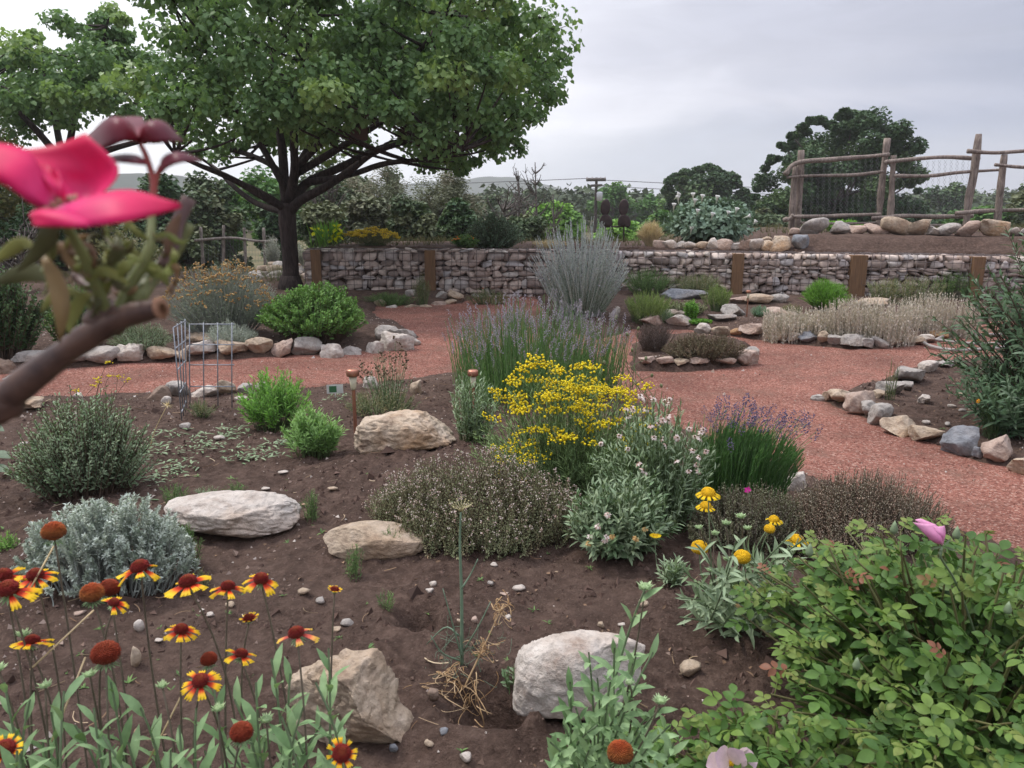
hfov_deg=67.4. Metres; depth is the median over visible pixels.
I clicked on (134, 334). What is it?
grey shrub
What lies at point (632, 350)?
seed stalks
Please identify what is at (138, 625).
pebble
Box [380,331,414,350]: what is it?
stone
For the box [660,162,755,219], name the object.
oak tree
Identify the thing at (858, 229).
stone
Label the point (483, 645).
fennel plant
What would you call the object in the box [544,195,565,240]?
bare tree
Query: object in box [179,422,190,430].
pebble
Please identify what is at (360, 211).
woodland bush
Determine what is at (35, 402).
stone
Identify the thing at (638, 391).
stray chips
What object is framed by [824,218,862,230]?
green shrub
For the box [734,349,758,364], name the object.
stone
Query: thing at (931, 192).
oak tree
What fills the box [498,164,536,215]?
bare tree
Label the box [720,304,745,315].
stone
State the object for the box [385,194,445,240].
woodland bush
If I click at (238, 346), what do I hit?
stone
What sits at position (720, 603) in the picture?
yellow blanket flower
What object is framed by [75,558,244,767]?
blanket flower
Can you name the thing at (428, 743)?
pebble
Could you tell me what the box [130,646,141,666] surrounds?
pebble
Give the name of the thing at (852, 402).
stone
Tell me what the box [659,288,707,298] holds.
stone slab
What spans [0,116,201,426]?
rose plant
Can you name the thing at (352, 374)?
solar lamp
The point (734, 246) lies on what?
stone
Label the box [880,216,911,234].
stone
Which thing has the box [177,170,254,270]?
woodland tree
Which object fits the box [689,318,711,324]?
plant
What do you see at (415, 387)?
stone
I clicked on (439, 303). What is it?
stone
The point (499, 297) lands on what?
plant
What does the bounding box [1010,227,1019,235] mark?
stone
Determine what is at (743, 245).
stone
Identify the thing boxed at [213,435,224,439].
pebble
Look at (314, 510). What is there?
seedling
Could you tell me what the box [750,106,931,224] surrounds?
oak tree
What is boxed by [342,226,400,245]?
yarrow plant
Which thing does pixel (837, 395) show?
stone
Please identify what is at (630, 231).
cottonwood tree
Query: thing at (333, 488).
pebble
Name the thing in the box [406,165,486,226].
juniper tree
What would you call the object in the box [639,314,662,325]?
stone
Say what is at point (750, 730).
rose bush
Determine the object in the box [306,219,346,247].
iris plant
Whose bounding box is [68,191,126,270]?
woodland tree
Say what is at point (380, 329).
stone
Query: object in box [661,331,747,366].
thyme plant
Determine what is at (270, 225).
woodland tree
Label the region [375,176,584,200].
hill
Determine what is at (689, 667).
pebble
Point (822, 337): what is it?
stone
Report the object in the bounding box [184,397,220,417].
seedling
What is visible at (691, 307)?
plant
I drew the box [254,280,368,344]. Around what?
evergreen shrub
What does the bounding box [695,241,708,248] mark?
stone
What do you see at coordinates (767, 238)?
stone
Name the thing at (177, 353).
stone
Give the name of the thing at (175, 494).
seedling
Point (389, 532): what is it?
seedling
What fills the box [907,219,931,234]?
stone
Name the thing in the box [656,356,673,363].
stone
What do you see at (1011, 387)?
buddleia bush
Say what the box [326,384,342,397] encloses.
plant tag
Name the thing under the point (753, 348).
stone
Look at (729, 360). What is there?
stone
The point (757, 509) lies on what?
thyme plant
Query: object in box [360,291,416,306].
plant
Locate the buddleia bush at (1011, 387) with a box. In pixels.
[925,210,1023,439]
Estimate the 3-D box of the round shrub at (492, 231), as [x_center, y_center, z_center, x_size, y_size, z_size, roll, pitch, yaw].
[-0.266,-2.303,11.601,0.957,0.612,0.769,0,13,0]
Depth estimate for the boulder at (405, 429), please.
3.55 m
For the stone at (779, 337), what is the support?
on the ground at (408, 650)
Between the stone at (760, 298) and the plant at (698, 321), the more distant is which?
the stone at (760, 298)
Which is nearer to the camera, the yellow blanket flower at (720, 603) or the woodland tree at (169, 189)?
the yellow blanket flower at (720, 603)
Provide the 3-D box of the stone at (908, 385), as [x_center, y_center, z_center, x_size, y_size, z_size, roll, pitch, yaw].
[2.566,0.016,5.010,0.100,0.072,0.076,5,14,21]
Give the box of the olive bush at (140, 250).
[97,226,162,283]
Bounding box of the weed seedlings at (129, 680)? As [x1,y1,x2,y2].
[1,356,944,752]
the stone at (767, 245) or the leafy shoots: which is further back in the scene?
the stone at (767, 245)
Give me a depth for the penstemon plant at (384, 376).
4.58 m
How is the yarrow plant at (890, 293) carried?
on the ground at (408, 650)
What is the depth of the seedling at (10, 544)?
2.69 m
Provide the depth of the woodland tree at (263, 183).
22.90 m
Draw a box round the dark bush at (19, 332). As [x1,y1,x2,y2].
[0,265,50,359]
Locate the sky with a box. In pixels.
[0,0,1023,197]
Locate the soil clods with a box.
[0,366,1023,767]
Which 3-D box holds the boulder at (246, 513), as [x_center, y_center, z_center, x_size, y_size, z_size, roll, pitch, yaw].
[-1.037,0.482,2.861,0.504,0.156,0.250,0,13,0]
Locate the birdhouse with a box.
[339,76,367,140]
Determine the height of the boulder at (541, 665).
0.242 m
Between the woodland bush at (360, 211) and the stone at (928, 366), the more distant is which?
the woodland bush at (360, 211)
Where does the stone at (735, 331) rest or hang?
on the ground at (408, 650)
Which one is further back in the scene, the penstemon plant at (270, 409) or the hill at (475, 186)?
the hill at (475, 186)
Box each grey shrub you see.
[106,322,172,354]
[205,317,258,341]
[262,233,280,263]
[298,242,303,265]
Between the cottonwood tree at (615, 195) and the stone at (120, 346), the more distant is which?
the cottonwood tree at (615, 195)
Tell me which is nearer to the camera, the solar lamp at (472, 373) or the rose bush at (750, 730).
the rose bush at (750, 730)
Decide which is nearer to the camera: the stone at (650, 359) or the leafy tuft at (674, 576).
the leafy tuft at (674, 576)
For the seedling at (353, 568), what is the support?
on the ground at (408, 650)
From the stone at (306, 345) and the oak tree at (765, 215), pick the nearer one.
the stone at (306, 345)
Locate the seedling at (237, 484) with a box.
[224,480,246,490]
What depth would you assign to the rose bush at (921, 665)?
1.60 m
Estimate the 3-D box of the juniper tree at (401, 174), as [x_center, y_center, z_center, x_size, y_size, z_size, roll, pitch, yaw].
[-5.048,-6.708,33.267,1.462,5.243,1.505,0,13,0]
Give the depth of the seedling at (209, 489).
3.08 m
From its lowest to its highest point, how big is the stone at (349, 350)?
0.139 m
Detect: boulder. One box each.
[164,490,301,537]
[285,648,413,745]
[323,520,426,559]
[354,409,455,453]
[512,629,644,719]
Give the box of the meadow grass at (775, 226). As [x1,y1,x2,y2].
[3,222,1023,283]
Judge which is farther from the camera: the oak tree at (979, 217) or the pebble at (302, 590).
the oak tree at (979, 217)
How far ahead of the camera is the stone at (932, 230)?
10.10 m
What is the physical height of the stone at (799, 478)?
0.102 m
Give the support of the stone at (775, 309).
on the ground at (408, 650)
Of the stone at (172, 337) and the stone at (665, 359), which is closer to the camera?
the stone at (665, 359)
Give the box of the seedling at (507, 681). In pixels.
[500,666,514,693]
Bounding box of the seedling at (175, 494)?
[158,483,189,503]
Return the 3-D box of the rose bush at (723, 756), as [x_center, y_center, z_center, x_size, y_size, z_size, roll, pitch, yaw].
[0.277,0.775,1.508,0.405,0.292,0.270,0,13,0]
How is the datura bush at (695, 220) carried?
on the ground at (408, 650)
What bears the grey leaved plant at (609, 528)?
on the ground at (408, 650)
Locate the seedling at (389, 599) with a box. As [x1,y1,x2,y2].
[376,591,394,611]
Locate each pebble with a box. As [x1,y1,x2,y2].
[74,610,86,615]
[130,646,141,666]
[133,619,144,631]
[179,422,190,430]
[206,612,213,616]
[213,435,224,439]
[225,601,234,607]
[298,587,309,594]
[315,596,324,603]
[328,486,337,489]
[333,626,340,631]
[340,618,353,625]
[389,744,397,751]
[424,739,433,746]
[425,588,433,592]
[427,688,438,700]
[429,581,436,586]
[440,727,447,735]
[460,751,470,762]
[471,615,477,622]
[512,584,524,590]
[597,621,604,627]
[638,599,648,606]
[680,659,701,676]
[922,420,929,424]
[947,404,956,407]
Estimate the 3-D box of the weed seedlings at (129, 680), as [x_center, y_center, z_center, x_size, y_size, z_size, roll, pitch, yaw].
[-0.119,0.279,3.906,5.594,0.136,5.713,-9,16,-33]
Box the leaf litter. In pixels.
[0,313,1020,766]
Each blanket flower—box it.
[0,521,182,767]
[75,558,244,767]
[189,572,360,767]
[544,580,688,767]
[650,533,660,570]
[675,487,808,647]
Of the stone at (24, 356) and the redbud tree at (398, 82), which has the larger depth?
the redbud tree at (398, 82)
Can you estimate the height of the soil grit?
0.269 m
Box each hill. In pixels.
[1,173,225,203]
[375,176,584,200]
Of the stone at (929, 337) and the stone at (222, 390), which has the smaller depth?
the stone at (222, 390)
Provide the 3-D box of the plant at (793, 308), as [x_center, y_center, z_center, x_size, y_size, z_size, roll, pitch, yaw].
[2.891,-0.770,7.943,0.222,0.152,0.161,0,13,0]
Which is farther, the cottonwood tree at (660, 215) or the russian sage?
the cottonwood tree at (660, 215)
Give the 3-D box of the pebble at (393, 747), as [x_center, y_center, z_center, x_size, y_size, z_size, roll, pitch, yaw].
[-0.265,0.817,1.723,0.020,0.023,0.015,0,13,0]
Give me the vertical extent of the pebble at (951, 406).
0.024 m
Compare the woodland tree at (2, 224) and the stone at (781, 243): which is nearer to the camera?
the stone at (781, 243)
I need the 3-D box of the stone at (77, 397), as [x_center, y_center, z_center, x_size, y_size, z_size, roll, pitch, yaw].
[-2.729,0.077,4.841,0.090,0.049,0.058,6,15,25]
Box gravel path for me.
[0,296,1023,551]
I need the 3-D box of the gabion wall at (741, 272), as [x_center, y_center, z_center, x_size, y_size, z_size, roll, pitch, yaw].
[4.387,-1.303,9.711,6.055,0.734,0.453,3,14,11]
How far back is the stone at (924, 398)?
4.67 m
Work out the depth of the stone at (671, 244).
10.16 m
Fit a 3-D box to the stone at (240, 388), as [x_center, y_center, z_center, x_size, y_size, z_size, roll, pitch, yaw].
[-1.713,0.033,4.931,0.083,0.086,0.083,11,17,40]
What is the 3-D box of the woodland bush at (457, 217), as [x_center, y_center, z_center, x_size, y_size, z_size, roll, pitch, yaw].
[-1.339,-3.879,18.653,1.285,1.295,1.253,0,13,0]
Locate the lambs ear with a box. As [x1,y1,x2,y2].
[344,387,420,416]
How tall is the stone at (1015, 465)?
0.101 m
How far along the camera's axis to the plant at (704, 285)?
9.61 m
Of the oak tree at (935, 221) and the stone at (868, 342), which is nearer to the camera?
the stone at (868, 342)
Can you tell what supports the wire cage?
on the ground at (408, 650)
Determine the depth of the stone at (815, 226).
10.36 m
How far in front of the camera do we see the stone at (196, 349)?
6.19 m
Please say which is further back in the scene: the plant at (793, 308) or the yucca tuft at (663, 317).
the plant at (793, 308)
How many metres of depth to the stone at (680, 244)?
10.17 m
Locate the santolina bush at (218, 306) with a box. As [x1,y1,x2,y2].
[158,259,281,336]
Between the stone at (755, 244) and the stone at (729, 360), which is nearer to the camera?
the stone at (729, 360)
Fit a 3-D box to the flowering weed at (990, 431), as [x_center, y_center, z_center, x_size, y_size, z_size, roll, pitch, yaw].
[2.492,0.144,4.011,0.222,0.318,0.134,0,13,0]
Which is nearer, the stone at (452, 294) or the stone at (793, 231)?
the stone at (452, 294)
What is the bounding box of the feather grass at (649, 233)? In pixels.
[634,219,664,246]
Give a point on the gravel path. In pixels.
(970, 504)
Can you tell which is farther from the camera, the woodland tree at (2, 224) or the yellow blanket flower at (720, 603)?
the woodland tree at (2, 224)
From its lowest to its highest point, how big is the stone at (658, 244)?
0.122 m
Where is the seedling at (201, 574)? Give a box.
[196,568,208,585]
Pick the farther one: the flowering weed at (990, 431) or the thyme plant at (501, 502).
the flowering weed at (990, 431)
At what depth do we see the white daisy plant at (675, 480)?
2.77 m
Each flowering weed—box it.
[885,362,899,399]
[976,384,1009,438]
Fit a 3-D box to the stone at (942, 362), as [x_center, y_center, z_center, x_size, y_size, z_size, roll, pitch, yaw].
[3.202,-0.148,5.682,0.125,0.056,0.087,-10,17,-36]
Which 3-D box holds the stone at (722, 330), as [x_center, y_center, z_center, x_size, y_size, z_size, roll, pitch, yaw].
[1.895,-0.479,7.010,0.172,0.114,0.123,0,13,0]
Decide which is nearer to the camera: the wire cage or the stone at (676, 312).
the wire cage
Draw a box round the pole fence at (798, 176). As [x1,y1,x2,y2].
[783,134,1023,230]
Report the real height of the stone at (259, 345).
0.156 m
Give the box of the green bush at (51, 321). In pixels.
[40,281,91,341]
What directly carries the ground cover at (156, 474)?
on the ground at (408, 650)
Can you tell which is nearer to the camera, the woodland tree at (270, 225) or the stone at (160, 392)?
the stone at (160, 392)
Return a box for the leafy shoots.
[448,371,500,443]
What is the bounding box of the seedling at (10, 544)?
[0,529,19,550]
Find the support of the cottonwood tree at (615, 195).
on the ground at (408, 650)
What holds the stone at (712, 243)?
on the ground at (408, 650)
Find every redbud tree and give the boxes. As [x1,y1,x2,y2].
[0,0,203,270]
[98,0,584,289]
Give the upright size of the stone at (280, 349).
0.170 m
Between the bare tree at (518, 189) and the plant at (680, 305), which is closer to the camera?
the plant at (680, 305)
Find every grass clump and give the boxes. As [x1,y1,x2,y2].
[625,288,674,324]
[700,283,732,311]
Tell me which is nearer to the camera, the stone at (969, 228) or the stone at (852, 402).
the stone at (852, 402)
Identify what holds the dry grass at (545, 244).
on the ground at (408, 650)
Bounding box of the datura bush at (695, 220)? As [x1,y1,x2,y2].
[662,191,759,242]
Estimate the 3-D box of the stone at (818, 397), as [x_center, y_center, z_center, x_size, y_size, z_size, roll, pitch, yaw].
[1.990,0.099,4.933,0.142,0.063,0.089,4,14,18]
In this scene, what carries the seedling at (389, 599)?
on the ground at (408, 650)
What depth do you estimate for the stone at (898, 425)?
4.21 m
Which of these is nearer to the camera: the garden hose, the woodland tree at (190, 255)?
the garden hose
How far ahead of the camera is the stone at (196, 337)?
6.55 m
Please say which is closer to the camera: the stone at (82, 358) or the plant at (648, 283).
the stone at (82, 358)
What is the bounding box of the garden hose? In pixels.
[922,333,1004,351]
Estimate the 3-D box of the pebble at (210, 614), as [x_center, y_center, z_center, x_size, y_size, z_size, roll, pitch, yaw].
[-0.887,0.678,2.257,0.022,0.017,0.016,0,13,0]
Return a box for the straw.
[2,362,1011,738]
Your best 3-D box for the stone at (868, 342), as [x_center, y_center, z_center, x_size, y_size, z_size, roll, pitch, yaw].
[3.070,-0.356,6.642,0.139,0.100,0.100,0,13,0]
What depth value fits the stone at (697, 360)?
5.83 m
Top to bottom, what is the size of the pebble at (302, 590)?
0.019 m
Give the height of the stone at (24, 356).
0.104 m
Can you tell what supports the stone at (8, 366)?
on the ground at (408, 650)
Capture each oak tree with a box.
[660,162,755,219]
[748,207,804,226]
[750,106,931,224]
[903,209,942,223]
[922,182,976,220]
[941,205,1014,223]
[1003,183,1023,226]
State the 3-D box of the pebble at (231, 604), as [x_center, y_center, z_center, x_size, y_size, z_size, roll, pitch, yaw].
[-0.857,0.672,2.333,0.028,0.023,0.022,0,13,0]
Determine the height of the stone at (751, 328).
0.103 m
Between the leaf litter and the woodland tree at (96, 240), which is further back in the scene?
the woodland tree at (96, 240)
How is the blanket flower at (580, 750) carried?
on the ground at (408, 650)
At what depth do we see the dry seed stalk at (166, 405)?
3.76 m
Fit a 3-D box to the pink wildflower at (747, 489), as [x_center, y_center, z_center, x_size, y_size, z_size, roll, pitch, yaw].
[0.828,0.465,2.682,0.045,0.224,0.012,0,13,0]
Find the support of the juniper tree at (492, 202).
on the ground at (408, 650)
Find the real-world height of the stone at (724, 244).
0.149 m
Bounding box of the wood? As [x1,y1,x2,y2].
[7,182,1020,232]
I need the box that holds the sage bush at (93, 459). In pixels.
[0,385,161,503]
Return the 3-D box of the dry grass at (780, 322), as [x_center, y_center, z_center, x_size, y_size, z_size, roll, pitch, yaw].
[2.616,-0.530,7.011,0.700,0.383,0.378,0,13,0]
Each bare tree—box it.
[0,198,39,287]
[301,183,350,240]
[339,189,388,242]
[480,182,537,222]
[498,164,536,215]
[519,162,551,238]
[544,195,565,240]
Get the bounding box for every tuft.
[175,521,203,566]
[656,552,690,587]
[658,306,673,322]
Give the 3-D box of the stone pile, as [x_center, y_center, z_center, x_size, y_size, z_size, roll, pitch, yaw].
[-3.907,-1.761,12.523,1.225,0.448,0.729,0,13,0]
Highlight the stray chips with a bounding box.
[49,306,997,493]
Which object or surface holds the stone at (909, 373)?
on the ground at (408, 650)
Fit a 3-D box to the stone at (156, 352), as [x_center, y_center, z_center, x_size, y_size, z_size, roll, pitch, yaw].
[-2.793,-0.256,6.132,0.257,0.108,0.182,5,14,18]
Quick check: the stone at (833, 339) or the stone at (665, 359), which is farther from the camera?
the stone at (833, 339)
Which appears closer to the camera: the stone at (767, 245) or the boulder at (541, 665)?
the boulder at (541, 665)
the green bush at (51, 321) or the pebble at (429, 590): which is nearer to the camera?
the pebble at (429, 590)
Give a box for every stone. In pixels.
[0,358,16,373]
[10,350,42,362]
[25,396,43,408]
[72,392,82,398]
[75,355,85,361]
[85,345,119,363]
[116,343,145,361]
[117,344,125,349]
[146,346,177,359]
[147,385,171,400]
[161,396,170,403]
[163,333,176,341]
[165,380,188,394]
[176,348,186,360]
[186,332,223,341]
[186,339,216,354]
[191,385,216,396]
[214,339,248,354]
[216,380,236,393]
[237,383,253,393]
[244,337,272,353]
[271,338,292,357]
[291,337,321,354]
[320,343,343,357]
[343,346,361,354]
[362,376,377,388]
[365,341,383,353]
[374,300,386,305]
[375,325,397,338]
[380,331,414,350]
[393,329,416,338]
[404,304,417,307]
[405,289,415,296]
[410,380,421,393]
[414,338,420,344]
[432,301,445,304]
[436,291,447,298]
[445,299,456,303]
[447,290,463,300]
[609,306,620,316]
[638,356,654,363]
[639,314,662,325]
[653,240,665,247]
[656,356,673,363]
[662,240,676,248]
[664,314,691,325]
[666,309,685,316]
[674,358,689,365]
[677,241,684,247]
[683,242,695,248]
[689,357,709,363]
[694,323,710,333]
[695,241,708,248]
[706,237,717,248]
[706,314,736,319]
[711,326,729,335]
[713,358,736,363]
[717,239,732,250]
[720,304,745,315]
[729,296,746,302]
[730,328,741,334]
[731,243,738,249]
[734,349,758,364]
[738,239,750,249]
[738,323,763,333]
[744,293,773,303]
[745,346,759,351]
[749,238,763,249]
[760,240,772,250]
[761,236,772,240]
[761,307,797,315]
[769,236,790,251]
[771,293,789,302]
[775,330,787,341]
[784,471,806,491]
[786,332,800,340]
[788,228,799,234]
[792,234,808,248]
[798,331,816,341]
[799,217,828,233]
[810,394,832,401]
[817,331,828,342]
[822,391,831,400]
[827,334,840,344]
[828,389,850,401]
[831,221,850,232]
[839,334,864,345]
[843,390,874,413]
[848,225,866,233]
[858,297,888,305]
[861,400,875,414]
[862,338,874,347]
[864,223,889,233]
[867,403,893,424]
[872,336,889,348]
[873,389,884,398]
[875,381,904,393]
[879,415,915,437]
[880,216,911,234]
[890,338,902,344]
[894,366,926,380]
[901,381,913,389]
[902,335,926,343]
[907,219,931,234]
[908,424,944,440]
[917,360,938,372]
[917,394,930,403]
[919,334,935,341]
[925,226,941,235]
[929,330,948,338]
[937,223,961,235]
[938,360,954,366]
[939,425,979,456]
[955,220,980,236]
[971,446,982,458]
[979,219,1010,235]
[980,434,1012,461]
[1007,458,1023,474]
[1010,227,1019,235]
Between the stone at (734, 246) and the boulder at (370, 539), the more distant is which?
the stone at (734, 246)
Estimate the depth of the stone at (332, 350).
6.28 m
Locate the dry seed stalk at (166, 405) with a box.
[149,401,171,450]
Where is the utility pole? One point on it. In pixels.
(598, 195)
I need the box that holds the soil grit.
[0,306,1023,767]
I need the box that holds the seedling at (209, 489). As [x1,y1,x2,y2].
[194,486,218,492]
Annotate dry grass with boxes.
[531,238,566,248]
[761,306,832,343]
[814,294,922,347]
[895,290,984,338]
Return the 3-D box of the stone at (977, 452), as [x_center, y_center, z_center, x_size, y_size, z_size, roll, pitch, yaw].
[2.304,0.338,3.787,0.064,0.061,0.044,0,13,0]
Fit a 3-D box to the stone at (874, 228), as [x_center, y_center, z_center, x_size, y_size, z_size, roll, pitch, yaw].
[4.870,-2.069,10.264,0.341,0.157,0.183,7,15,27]
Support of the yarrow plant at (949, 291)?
on the ground at (408, 650)
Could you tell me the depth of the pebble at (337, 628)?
2.20 m
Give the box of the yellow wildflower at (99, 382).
[72,361,130,403]
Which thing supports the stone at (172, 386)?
on the ground at (408, 650)
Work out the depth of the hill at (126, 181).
382.34 m
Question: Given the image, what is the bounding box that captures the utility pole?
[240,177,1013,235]
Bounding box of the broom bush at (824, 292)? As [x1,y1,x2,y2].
[800,277,852,310]
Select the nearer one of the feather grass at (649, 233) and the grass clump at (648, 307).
the grass clump at (648, 307)
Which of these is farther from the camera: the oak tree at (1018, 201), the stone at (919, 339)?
the oak tree at (1018, 201)
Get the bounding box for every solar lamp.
[346,368,358,432]
[467,369,477,412]
[746,290,750,316]
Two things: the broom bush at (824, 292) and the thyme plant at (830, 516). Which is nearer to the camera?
the thyme plant at (830, 516)
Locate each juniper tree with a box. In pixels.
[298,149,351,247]
[342,165,412,238]
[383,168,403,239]
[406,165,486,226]
[476,193,509,220]
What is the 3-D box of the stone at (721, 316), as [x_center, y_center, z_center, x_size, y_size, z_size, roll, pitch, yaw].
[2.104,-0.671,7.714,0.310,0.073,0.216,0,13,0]
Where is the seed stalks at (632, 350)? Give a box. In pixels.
[573,315,662,400]
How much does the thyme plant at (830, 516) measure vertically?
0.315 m
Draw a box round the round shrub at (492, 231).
[463,212,524,247]
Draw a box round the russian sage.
[528,216,631,319]
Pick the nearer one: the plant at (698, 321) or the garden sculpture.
the plant at (698, 321)
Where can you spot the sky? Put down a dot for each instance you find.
(660, 88)
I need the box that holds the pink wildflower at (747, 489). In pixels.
[745,487,752,522]
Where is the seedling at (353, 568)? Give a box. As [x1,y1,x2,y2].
[343,544,363,580]
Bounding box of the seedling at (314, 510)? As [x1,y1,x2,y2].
[299,489,320,522]
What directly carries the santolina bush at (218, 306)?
on the ground at (408, 650)
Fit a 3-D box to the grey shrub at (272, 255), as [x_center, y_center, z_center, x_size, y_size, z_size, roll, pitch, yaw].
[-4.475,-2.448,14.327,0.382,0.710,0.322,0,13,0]
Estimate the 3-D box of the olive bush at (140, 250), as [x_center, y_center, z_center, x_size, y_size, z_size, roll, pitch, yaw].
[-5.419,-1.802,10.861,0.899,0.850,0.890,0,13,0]
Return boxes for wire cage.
[173,319,234,420]
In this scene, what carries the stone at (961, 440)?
on the ground at (408, 650)
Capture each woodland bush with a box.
[296,200,347,247]
[338,192,390,241]
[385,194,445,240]
[435,197,477,240]
[509,213,547,240]
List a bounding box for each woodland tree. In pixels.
[0,126,32,267]
[0,203,76,267]
[0,218,9,263]
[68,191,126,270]
[116,172,190,270]
[158,223,220,270]
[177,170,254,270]
[220,184,251,270]
[236,165,307,261]
[251,195,281,260]
[335,175,375,242]
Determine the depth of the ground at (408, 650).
2.40 m
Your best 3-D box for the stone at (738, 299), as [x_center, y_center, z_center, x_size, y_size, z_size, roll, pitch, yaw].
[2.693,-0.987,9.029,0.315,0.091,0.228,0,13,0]
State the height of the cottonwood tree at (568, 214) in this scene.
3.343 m
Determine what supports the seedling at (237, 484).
on the ground at (408, 650)
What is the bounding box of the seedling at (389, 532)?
[382,523,400,537]
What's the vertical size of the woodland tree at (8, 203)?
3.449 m
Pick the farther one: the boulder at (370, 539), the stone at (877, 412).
the stone at (877, 412)
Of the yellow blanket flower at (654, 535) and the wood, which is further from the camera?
the wood
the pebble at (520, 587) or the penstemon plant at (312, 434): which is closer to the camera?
the pebble at (520, 587)
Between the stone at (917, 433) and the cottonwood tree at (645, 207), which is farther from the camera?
the cottonwood tree at (645, 207)
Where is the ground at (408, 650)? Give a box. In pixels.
[0,220,1023,767]
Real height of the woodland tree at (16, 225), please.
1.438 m
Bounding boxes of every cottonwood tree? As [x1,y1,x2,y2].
[526,199,587,240]
[586,181,635,232]
[593,219,642,240]
[633,193,665,224]
[641,209,673,237]
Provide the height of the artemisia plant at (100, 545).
0.361 m
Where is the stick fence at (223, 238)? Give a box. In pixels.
[194,225,277,265]
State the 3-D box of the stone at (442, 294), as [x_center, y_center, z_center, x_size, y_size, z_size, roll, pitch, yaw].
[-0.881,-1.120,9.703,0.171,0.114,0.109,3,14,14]
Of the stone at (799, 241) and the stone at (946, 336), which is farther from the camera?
the stone at (799, 241)
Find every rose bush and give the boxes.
[596,717,757,767]
[639,683,887,767]
[724,514,1023,767]
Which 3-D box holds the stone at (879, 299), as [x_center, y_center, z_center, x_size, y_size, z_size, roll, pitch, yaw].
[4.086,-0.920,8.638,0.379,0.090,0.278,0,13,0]
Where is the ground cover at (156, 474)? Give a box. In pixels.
[110,393,357,512]
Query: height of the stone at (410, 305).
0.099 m
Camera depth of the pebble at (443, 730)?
1.72 m
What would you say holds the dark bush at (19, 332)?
on the ground at (408, 650)
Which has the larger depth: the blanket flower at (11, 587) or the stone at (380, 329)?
the stone at (380, 329)
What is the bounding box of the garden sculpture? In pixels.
[599,199,630,241]
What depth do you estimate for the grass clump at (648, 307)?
7.67 m
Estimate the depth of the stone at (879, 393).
4.78 m
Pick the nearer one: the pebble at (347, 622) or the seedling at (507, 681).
the seedling at (507, 681)
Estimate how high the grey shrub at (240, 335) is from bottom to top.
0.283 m
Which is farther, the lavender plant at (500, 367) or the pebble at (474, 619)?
the lavender plant at (500, 367)
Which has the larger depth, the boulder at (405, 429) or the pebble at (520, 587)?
the boulder at (405, 429)
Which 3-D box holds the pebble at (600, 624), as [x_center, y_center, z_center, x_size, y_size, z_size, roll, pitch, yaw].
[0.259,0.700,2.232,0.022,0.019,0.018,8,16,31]
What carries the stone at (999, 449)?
on the ground at (408, 650)
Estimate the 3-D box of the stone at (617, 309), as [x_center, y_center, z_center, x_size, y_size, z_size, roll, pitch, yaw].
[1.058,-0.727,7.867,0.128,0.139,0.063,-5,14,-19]
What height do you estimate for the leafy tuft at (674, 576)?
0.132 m
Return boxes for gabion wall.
[302,247,623,296]
[617,249,1023,299]
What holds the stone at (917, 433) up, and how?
on the ground at (408, 650)
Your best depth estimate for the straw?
2.38 m
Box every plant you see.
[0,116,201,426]
[0,426,10,471]
[10,491,200,605]
[237,366,310,432]
[258,263,281,281]
[280,401,348,459]
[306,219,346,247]
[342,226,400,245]
[359,336,411,406]
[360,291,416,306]
[361,445,582,560]
[403,497,514,727]
[411,275,430,304]
[442,289,633,410]
[450,234,480,247]
[464,288,508,304]
[561,471,685,564]
[588,391,720,535]
[623,267,678,295]
[635,320,676,351]
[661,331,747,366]
[663,299,707,317]
[667,273,720,292]
[683,300,698,318]
[687,478,808,559]
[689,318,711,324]
[691,393,823,506]
[751,305,768,316]
[781,466,955,563]
[783,303,802,313]
[866,275,948,304]
[932,268,972,299]
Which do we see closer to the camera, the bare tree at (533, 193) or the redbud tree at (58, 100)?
the redbud tree at (58, 100)
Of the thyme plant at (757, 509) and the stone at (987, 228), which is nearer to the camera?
the thyme plant at (757, 509)
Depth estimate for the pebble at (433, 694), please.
1.87 m
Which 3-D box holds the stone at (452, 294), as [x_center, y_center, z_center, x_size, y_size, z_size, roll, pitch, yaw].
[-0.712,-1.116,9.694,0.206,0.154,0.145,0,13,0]
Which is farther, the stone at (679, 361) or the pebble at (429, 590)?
the stone at (679, 361)
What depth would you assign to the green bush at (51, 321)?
6.30 m
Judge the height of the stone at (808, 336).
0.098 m
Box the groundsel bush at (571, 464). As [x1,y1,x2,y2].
[468,353,670,503]
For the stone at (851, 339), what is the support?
on the ground at (408, 650)
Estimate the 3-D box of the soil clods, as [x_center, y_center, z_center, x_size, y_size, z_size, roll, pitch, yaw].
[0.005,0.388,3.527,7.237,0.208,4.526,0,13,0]
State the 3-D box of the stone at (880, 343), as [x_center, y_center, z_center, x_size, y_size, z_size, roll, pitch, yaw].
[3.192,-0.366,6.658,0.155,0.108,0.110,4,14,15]
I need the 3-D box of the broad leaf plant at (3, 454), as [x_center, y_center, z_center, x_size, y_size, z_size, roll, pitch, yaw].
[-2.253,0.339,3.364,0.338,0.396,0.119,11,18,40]
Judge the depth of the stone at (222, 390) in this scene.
4.92 m
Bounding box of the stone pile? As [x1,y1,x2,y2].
[240,261,305,277]
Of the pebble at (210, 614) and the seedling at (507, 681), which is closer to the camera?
the seedling at (507, 681)

